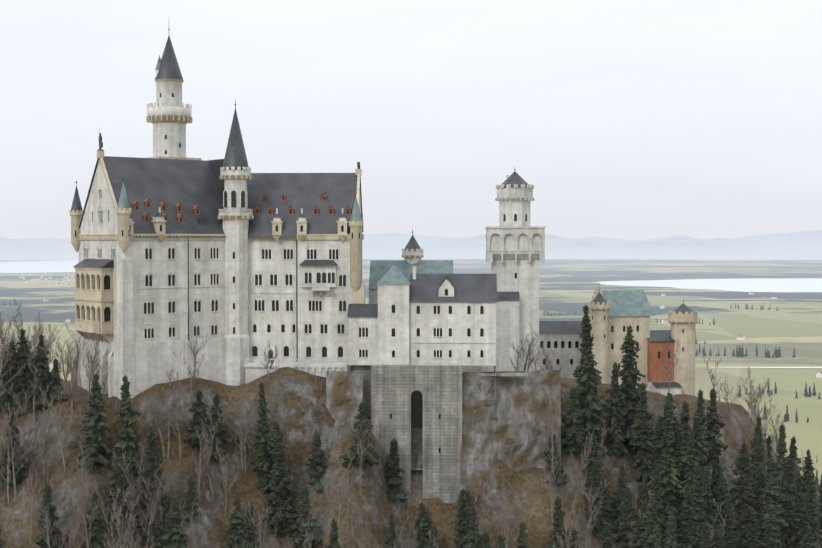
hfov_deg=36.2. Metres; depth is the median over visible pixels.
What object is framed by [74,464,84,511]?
bare tree
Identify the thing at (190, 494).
spruce
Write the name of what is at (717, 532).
spruce
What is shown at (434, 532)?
spruce
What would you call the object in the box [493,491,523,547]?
bare tree
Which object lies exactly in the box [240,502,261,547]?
spruce
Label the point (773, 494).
spruce
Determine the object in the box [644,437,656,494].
spruce
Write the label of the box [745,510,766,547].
spruce
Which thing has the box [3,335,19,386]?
bare tree
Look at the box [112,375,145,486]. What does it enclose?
spruce
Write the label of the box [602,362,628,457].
spruce
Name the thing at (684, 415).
spruce
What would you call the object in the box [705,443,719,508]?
spruce
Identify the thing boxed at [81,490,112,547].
spruce
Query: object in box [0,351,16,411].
spruce
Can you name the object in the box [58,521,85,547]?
bare tree
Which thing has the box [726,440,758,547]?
spruce
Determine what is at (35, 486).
bare tree
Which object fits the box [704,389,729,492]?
spruce
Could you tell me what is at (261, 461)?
spruce
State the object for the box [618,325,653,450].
spruce
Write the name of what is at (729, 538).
spruce
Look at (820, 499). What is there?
spruce
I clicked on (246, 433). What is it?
bare tree
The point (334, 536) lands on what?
spruce
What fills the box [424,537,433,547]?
spruce
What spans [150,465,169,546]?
bare tree
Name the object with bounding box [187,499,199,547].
bare tree
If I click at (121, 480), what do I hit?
spruce
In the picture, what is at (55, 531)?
spruce
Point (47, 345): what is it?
bare tree
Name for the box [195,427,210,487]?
bare tree
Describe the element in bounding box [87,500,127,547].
bare tree
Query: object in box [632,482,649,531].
spruce
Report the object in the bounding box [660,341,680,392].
bare tree
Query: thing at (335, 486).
bare tree
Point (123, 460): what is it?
bare tree
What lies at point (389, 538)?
spruce
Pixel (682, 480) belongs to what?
spruce
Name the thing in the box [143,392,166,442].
bare tree
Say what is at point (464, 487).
bare tree
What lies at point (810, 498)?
spruce
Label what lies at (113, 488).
spruce
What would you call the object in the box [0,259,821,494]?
ground plain
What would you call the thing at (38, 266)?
hopfensee
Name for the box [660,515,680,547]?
spruce
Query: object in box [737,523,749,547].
spruce
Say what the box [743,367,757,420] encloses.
bare tree
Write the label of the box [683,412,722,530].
spruce
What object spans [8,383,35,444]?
bare tree
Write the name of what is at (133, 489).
bare tree
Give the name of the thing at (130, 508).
bare tree
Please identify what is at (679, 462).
spruce
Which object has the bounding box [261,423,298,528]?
spruce
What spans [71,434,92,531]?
bare tree
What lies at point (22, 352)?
spruce
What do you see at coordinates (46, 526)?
bare tree
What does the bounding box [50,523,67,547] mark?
bare tree
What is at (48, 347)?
bare tree
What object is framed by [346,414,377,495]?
bare tree
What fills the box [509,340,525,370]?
bare tree
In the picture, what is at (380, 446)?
bare tree
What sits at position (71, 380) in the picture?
bare tree
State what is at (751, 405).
bare tree
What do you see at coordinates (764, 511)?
spruce
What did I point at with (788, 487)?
spruce
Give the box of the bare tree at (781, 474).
[776,458,782,490]
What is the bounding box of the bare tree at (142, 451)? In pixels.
[130,434,146,508]
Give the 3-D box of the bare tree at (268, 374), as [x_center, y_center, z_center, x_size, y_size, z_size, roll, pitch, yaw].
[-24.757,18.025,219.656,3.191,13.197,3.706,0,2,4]
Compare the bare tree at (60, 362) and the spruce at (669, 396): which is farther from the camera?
the spruce at (669, 396)
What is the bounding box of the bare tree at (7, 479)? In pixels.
[0,414,17,503]
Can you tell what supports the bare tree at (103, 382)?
on the castle hill terrain
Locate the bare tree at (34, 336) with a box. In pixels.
[29,314,44,359]
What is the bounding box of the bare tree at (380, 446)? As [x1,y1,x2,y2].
[375,410,387,465]
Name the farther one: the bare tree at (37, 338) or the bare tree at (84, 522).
the bare tree at (37, 338)
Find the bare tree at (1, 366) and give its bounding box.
[0,352,24,399]
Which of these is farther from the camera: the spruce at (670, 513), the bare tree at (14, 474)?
the spruce at (670, 513)
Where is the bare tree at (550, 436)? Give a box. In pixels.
[535,395,561,481]
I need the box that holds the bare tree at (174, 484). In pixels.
[165,460,179,522]
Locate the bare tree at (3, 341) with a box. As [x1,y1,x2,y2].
[0,320,13,353]
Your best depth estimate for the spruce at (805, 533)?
241.09 m
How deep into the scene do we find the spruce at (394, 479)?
220.35 m
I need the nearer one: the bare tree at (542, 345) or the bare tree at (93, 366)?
the bare tree at (93, 366)
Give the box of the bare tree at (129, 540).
[120,513,139,547]
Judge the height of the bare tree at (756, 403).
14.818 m
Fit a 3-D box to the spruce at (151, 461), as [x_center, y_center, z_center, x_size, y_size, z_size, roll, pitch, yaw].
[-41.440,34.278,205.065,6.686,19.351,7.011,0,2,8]
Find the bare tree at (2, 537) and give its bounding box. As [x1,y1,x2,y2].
[0,506,14,547]
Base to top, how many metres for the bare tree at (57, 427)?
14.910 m
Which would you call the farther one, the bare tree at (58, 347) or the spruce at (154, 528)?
the bare tree at (58, 347)
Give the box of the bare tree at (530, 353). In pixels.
[522,326,535,370]
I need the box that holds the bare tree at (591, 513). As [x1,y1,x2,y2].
[567,479,613,547]
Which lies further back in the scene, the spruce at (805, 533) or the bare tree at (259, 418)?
the spruce at (805, 533)
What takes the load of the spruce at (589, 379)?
on the castle hill terrain
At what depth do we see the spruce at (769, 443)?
258.19 m
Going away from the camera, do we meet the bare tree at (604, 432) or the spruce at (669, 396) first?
the bare tree at (604, 432)
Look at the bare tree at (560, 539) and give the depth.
210.06 m
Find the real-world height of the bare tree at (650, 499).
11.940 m
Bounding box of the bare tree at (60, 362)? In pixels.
[49,350,64,376]
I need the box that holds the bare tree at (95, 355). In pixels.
[78,318,116,398]
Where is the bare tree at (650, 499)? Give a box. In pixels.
[645,489,654,510]
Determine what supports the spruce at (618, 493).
on the castle hill terrain
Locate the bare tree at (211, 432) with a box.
[203,411,222,462]
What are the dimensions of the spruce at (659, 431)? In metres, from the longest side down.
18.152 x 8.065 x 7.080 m
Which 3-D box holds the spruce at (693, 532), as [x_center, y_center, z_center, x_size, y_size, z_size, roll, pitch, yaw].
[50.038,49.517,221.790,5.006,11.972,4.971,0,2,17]
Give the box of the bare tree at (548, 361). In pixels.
[539,350,554,369]
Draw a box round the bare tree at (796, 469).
[793,457,800,480]
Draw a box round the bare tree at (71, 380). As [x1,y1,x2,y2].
[54,349,90,414]
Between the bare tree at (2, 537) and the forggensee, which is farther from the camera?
the forggensee
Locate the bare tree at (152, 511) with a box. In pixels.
[139,472,164,537]
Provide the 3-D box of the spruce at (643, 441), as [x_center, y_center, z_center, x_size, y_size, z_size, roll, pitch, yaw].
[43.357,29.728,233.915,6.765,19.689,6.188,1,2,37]
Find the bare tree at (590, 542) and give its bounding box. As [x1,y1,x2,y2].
[574,526,591,547]
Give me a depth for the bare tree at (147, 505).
201.89 m
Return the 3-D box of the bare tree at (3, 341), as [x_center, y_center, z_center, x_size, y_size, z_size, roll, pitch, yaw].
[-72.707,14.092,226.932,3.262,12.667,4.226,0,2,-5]
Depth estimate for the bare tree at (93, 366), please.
220.15 m
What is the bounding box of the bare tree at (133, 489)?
[114,459,146,545]
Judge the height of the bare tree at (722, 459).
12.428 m
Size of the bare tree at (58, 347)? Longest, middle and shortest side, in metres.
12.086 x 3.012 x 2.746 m
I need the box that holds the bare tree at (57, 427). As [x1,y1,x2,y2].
[39,383,72,470]
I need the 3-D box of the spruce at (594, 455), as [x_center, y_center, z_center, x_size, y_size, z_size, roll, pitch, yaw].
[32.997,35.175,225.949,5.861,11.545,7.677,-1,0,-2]
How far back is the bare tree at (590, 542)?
209.61 m
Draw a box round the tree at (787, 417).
[785,405,789,420]
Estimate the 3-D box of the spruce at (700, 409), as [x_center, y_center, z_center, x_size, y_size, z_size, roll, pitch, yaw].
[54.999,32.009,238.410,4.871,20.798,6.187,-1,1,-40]
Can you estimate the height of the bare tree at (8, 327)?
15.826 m
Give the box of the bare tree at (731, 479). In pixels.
[723,456,737,487]
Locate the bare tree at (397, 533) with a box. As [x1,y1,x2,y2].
[383,513,407,547]
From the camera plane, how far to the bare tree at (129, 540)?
195.48 m
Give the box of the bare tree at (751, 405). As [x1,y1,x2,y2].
[745,389,757,420]
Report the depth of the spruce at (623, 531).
221.15 m
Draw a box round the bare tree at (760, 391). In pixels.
[740,377,773,417]
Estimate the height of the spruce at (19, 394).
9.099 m
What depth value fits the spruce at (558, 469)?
224.69 m
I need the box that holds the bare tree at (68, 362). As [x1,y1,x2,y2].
[62,339,71,380]
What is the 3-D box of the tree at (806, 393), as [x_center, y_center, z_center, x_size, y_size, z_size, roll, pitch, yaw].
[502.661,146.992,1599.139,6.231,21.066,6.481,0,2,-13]
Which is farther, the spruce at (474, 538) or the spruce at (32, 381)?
the spruce at (32, 381)
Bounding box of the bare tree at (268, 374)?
[260,340,278,413]
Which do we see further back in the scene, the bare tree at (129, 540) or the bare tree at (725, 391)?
the bare tree at (725, 391)
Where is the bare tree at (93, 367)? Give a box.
[85,347,97,380]
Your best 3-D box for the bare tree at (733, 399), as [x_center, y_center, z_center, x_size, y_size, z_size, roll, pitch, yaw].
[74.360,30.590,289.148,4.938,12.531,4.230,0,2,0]
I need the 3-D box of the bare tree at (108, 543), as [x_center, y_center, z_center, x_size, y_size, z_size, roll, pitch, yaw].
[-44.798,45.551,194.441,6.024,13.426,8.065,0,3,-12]
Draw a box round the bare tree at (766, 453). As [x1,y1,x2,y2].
[755,432,780,476]
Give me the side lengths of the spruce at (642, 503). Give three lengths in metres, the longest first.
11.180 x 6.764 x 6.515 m
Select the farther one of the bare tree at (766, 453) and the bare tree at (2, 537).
the bare tree at (766, 453)
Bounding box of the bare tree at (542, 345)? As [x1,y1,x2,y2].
[541,341,551,369]
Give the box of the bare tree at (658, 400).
[652,379,664,436]
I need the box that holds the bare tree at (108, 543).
[102,531,138,547]
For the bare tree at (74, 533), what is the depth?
195.96 m
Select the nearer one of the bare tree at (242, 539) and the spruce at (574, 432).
the bare tree at (242, 539)
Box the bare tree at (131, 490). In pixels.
[122,454,142,546]
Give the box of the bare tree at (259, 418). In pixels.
[252,399,271,434]
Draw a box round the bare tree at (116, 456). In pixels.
[111,451,132,472]
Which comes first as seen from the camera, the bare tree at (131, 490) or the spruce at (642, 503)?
the bare tree at (131, 490)
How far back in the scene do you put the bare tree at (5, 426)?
207.19 m
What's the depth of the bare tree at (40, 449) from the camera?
207.10 m
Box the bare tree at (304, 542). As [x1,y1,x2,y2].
[302,523,312,547]
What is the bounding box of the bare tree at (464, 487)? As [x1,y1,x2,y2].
[455,473,474,503]
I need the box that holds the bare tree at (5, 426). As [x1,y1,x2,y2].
[0,403,12,470]
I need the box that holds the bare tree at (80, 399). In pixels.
[76,367,88,416]
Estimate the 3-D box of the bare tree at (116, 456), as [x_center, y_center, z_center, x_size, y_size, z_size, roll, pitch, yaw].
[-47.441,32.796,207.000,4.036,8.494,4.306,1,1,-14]
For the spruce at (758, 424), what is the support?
on the castle hill terrain
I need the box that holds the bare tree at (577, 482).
[568,437,589,514]
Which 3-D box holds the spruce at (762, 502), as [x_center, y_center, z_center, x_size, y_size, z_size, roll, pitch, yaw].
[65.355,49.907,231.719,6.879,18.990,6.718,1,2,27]
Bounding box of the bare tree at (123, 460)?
[120,441,132,487]
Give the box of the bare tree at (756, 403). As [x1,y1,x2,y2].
[741,383,764,422]
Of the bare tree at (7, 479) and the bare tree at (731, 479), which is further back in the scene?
the bare tree at (731, 479)
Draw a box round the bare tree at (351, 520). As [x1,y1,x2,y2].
[349,507,356,537]
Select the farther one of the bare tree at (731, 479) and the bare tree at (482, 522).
the bare tree at (731, 479)
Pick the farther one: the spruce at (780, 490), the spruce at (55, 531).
the spruce at (780, 490)
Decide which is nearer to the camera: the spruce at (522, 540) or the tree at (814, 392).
the spruce at (522, 540)
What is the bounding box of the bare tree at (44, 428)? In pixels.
[31,394,54,458]
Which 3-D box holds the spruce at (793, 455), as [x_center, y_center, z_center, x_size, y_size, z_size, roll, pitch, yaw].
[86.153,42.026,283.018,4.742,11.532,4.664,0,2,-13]
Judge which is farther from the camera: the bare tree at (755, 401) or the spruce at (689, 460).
the bare tree at (755, 401)
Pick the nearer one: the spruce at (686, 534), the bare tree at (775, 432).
the spruce at (686, 534)
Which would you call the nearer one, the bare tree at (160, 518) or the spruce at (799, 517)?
the bare tree at (160, 518)
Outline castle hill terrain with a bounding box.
[0,367,777,547]
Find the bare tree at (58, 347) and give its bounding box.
[56,327,68,384]
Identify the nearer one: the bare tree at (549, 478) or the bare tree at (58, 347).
the bare tree at (549, 478)
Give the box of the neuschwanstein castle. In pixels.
[69,29,697,502]
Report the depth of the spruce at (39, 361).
214.58 m
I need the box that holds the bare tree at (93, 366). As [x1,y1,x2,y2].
[86,339,99,393]
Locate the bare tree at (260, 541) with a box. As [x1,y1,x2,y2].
[230,500,277,547]
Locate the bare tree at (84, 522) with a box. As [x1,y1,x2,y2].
[73,477,97,547]
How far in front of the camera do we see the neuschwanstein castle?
227.69 m
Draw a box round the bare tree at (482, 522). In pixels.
[470,493,495,537]
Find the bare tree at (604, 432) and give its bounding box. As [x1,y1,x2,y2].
[584,418,616,458]
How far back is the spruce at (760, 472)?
239.87 m
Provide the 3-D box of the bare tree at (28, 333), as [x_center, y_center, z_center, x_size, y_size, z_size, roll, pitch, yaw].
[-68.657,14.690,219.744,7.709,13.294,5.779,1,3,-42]
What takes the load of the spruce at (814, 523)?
on the castle hill terrain
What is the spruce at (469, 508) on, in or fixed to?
on the castle hill terrain
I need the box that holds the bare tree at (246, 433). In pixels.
[228,393,258,472]
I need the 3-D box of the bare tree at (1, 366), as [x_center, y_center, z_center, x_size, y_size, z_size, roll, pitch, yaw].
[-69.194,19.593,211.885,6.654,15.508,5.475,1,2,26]
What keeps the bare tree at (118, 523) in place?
on the castle hill terrain
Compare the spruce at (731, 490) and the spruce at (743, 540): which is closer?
the spruce at (743, 540)
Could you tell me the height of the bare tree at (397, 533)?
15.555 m
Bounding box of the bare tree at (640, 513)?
[633,492,645,541]
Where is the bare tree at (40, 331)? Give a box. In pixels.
[33,323,56,354]
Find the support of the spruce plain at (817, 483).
on the ground plain at (567, 288)
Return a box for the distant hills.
[0,230,821,259]
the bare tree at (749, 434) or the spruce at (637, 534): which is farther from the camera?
the bare tree at (749, 434)
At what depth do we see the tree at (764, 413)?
1392.02 m
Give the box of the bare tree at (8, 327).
[0,302,20,351]
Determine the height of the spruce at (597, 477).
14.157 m
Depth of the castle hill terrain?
217.73 m
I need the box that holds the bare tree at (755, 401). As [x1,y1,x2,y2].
[751,388,758,425]
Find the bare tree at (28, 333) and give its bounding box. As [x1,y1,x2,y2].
[7,323,43,345]
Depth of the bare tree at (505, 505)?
216.85 m
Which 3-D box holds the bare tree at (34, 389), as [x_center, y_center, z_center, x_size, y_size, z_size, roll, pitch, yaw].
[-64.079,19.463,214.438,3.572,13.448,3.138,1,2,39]
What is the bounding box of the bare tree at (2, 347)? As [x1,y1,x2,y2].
[0,331,14,383]
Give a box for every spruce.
[0,340,27,410]
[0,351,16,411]
[0,413,28,488]
[0,529,6,547]
[6,328,36,416]
[16,365,28,409]
[23,365,36,411]
[26,334,52,409]
[34,484,68,547]
[42,374,50,406]
[45,358,67,401]
[73,374,115,470]
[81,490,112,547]
[99,455,139,528]
[108,462,139,539]
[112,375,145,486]
[134,426,171,545]
[147,521,164,547]
[161,496,187,547]
[181,475,199,520]
[183,389,210,447]
[204,394,232,463]
[224,496,247,547]
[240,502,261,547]
[249,381,273,486]
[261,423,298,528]
[268,441,297,537]
[292,485,322,547]
[304,431,327,490]
[325,518,341,547]
[337,402,380,467]
[383,439,407,502]
[383,512,401,547]
[412,502,431,547]
[418,512,431,547]
[423,526,440,547]
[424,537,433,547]
[452,489,469,547]
[454,489,478,535]
[464,510,482,547]
[481,531,490,547]
[496,533,505,547]
[517,520,528,547]
[543,433,567,484]
[546,497,571,547]
[561,386,585,454]
[567,527,578,547]
[573,305,608,456]
[582,459,615,537]
[584,439,611,496]
[600,521,613,547]
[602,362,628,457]
[610,464,632,525]
[611,486,640,547]
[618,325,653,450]
[627,517,644,547]
[630,383,655,481]
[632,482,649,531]
[635,500,647,535]
[638,502,663,547]
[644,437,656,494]
[645,416,669,504]
[646,399,685,521]
[648,468,667,543]
[656,392,676,436]
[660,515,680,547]
[661,510,680,543]
[670,420,686,523]
[674,455,684,519]
[675,401,692,439]
[676,430,702,533]
[677,459,683,503]
[677,484,692,543]
[681,421,689,455]
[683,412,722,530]
[683,465,712,547]
[684,518,691,545]
[689,524,696,547]
[695,389,717,475]
[697,522,711,547]
[702,464,713,540]
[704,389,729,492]
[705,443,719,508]
[708,503,714,528]
[710,528,724,547]
[712,476,735,545]
[720,498,736,547]
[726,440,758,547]
[729,487,733,512]
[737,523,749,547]
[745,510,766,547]
[748,477,764,521]
[749,416,768,484]
[750,429,767,504]
[752,464,780,536]
[756,487,762,518]
[758,493,767,539]
[759,458,788,546]
[759,505,766,539]
[761,504,780,547]
[764,435,772,478]
[775,424,787,486]
[777,472,785,531]
[779,456,802,544]
[780,495,800,547]
[785,437,802,475]
[792,465,816,509]
[795,506,817,547]
[795,511,800,532]
[798,540,805,547]
[800,472,821,540]
[801,501,813,539]
[802,448,819,527]
[806,505,821,547]
[817,476,821,545]
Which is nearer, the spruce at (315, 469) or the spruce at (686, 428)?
the spruce at (315, 469)
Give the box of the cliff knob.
[326,371,362,431]
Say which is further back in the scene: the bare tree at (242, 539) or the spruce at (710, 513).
the spruce at (710, 513)
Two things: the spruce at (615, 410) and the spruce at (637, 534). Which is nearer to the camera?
the spruce at (637, 534)
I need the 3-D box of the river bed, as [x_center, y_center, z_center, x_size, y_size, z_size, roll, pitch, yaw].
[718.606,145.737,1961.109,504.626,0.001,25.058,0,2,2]
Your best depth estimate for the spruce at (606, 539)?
214.64 m
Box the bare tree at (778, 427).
[768,412,785,454]
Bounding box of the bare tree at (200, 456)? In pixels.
[192,414,209,496]
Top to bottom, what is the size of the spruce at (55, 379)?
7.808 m
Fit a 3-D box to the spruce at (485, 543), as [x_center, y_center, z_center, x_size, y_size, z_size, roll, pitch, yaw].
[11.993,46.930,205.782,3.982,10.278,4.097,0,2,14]
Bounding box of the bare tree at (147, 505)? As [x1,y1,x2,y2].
[132,480,170,546]
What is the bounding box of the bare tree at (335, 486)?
[330,453,354,522]
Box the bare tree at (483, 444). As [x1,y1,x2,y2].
[477,423,492,451]
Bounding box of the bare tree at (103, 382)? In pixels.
[98,361,111,403]
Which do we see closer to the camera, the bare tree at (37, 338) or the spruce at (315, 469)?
the spruce at (315, 469)
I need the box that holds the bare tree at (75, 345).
[65,320,89,388]
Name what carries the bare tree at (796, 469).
on the castle hill terrain
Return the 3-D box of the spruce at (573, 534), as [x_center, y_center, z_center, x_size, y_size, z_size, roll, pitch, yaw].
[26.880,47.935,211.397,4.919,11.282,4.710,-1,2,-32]
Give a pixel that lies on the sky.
(625, 119)
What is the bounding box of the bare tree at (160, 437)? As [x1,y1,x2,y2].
[134,393,177,456]
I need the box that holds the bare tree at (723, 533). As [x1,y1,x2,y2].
[710,498,738,544]
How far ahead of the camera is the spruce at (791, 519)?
243.42 m
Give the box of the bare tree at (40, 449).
[35,431,47,477]
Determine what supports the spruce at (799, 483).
on the castle hill terrain
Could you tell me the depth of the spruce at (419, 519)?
219.60 m
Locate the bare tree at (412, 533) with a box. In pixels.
[406,517,418,547]
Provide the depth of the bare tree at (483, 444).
222.61 m
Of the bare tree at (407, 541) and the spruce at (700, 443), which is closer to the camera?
the bare tree at (407, 541)
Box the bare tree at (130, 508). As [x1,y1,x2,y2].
[108,485,144,547]
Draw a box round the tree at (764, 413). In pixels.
[762,405,766,419]
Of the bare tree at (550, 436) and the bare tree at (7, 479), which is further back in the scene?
the bare tree at (550, 436)
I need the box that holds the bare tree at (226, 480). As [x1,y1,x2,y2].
[209,444,244,515]
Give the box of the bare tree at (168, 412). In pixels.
[153,369,178,459]
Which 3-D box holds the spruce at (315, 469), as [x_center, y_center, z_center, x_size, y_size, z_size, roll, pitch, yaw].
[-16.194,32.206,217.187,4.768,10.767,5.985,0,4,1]
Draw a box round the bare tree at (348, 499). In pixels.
[338,474,355,525]
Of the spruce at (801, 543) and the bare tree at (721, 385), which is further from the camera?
the bare tree at (721, 385)
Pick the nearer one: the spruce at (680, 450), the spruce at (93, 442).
the spruce at (93, 442)
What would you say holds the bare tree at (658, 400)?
on the castle hill terrain
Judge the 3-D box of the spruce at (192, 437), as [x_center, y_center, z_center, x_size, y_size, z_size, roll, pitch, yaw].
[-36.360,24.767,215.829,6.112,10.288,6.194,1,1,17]
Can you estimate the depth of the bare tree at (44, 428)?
209.45 m
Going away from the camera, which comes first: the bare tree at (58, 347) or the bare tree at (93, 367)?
the bare tree at (93, 367)
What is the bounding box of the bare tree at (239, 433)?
[228,384,251,469]
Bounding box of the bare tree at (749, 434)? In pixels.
[739,422,755,452]
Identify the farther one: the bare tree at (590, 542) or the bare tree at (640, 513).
the bare tree at (640, 513)
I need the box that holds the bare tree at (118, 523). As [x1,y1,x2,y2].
[110,487,132,547]
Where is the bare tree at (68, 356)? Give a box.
[63,332,78,401]
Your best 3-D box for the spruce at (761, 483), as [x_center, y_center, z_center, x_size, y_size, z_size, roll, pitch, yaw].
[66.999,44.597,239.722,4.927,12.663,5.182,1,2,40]
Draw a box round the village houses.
[19,273,821,377]
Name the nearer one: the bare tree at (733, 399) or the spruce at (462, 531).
the spruce at (462, 531)
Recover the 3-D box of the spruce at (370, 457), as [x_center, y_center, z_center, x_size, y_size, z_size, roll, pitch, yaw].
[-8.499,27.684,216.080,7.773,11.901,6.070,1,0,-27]
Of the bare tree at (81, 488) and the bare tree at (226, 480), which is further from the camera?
the bare tree at (226, 480)
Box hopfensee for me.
[0,260,78,272]
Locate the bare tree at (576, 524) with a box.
[570,493,583,547]
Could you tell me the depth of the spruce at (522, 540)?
209.01 m
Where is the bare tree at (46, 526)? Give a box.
[22,488,56,547]
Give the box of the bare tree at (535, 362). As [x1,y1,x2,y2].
[525,348,550,370]
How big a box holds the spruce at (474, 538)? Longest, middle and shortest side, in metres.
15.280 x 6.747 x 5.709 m
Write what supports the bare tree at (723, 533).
on the castle hill terrain
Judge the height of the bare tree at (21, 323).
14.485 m
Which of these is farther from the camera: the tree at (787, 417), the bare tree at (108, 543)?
the tree at (787, 417)
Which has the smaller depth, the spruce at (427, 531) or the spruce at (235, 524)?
the spruce at (235, 524)
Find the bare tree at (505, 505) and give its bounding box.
[499,483,511,535]
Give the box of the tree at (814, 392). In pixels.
[812,383,815,395]
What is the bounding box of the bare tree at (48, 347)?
[38,325,56,382]
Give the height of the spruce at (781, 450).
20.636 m
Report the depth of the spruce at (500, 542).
202.78 m
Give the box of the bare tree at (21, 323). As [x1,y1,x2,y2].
[13,308,25,347]
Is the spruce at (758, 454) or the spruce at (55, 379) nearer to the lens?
the spruce at (55, 379)
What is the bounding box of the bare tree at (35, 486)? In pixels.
[21,462,48,541]
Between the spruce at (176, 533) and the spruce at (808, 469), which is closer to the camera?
the spruce at (176, 533)
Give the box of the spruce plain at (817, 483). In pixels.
[815,470,819,499]
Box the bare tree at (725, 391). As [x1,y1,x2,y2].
[722,377,728,401]
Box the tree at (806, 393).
[803,383,807,396]
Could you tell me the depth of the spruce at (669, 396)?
240.96 m
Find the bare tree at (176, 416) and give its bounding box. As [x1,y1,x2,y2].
[167,373,186,458]
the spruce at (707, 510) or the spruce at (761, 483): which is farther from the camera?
the spruce at (761, 483)
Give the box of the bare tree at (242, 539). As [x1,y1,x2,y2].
[235,528,247,547]
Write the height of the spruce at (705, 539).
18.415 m
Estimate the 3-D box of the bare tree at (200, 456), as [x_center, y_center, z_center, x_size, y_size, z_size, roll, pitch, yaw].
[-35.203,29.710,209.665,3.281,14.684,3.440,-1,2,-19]
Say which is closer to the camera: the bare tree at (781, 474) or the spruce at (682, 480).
the spruce at (682, 480)
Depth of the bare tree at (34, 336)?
225.36 m
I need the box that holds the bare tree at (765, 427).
[754,399,777,443]
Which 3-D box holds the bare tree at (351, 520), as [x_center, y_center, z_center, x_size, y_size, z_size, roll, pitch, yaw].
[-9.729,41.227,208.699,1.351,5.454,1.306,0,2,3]
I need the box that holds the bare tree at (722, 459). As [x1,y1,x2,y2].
[719,442,727,476]
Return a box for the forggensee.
[596,278,821,291]
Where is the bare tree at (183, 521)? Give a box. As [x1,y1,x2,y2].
[177,500,186,532]
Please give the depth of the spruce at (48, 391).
215.03 m
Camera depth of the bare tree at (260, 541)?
204.71 m
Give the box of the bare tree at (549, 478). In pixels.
[532,443,569,522]
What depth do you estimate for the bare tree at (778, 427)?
292.29 m
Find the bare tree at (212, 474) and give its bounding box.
[199,439,215,500]
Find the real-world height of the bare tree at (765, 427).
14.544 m
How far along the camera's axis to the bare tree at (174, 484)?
207.08 m
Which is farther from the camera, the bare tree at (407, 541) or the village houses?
the village houses
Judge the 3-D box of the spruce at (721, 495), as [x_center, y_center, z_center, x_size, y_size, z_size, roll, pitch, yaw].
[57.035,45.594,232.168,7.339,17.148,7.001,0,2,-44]
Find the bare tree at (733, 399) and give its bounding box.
[728,383,741,404]
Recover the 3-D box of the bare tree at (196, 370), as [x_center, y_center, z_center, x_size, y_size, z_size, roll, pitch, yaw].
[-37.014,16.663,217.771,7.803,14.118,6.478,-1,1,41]
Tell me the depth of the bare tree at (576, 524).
215.88 m
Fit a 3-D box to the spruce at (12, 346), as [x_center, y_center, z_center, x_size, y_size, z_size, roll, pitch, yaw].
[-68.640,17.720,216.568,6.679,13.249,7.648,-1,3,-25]
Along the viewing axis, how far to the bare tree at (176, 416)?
212.35 m
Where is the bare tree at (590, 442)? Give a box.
[584,428,595,484]
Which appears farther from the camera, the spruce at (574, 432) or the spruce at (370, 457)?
the spruce at (574, 432)
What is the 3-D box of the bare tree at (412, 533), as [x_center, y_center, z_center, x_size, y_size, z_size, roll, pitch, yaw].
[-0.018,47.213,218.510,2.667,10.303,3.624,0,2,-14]
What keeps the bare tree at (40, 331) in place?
on the castle hill terrain
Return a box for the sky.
[0,0,821,239]
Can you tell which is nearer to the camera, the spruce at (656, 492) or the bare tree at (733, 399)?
the spruce at (656, 492)
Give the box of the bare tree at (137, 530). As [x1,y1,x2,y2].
[128,506,144,547]
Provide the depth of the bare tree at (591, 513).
216.44 m
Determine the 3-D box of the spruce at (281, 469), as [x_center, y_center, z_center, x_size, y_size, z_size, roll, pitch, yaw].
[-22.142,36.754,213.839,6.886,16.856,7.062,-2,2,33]
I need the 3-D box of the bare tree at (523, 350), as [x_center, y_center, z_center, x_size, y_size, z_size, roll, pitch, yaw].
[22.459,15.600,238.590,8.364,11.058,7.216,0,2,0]
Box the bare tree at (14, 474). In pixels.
[0,402,30,497]
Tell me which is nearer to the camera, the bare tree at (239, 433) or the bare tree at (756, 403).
the bare tree at (239, 433)
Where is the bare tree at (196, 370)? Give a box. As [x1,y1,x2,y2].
[171,334,212,407]
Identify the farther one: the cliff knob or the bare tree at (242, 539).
the cliff knob
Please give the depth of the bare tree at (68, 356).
215.33 m
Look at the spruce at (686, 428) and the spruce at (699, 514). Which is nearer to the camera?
the spruce at (699, 514)
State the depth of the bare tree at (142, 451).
207.53 m
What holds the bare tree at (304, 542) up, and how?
on the castle hill terrain
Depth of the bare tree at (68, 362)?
230.88 m
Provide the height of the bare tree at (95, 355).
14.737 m
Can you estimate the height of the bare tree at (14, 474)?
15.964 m
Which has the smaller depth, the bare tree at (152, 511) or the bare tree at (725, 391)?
the bare tree at (152, 511)
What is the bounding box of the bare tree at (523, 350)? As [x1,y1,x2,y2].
[512,330,547,370]
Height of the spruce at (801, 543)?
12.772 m
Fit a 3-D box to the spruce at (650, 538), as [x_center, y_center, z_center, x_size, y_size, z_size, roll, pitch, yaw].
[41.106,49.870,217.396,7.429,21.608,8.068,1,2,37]
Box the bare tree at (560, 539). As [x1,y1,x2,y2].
[553,512,575,547]
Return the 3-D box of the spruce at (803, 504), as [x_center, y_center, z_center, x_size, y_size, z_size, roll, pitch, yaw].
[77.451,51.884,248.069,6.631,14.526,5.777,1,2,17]
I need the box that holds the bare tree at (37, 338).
[26,321,45,353]
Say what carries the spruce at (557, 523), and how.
on the castle hill terrain
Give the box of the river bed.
[724,367,821,367]
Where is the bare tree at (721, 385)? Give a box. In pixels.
[704,358,722,400]
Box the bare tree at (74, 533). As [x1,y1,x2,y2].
[67,517,89,547]
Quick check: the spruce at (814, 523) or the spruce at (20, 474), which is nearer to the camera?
the spruce at (20, 474)
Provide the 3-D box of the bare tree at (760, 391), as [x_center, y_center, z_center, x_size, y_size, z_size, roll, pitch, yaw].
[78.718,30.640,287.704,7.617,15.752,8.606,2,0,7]
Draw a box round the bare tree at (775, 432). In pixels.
[769,414,785,457]
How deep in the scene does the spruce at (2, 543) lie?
194.04 m
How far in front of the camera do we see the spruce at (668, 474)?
229.57 m
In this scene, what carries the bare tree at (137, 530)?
on the castle hill terrain
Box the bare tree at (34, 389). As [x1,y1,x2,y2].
[26,348,42,427]
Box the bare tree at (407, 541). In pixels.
[401,522,422,547]
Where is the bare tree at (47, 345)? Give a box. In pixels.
[31,333,55,363]
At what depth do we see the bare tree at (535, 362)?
233.75 m
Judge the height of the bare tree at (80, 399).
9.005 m
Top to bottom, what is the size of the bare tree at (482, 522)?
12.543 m

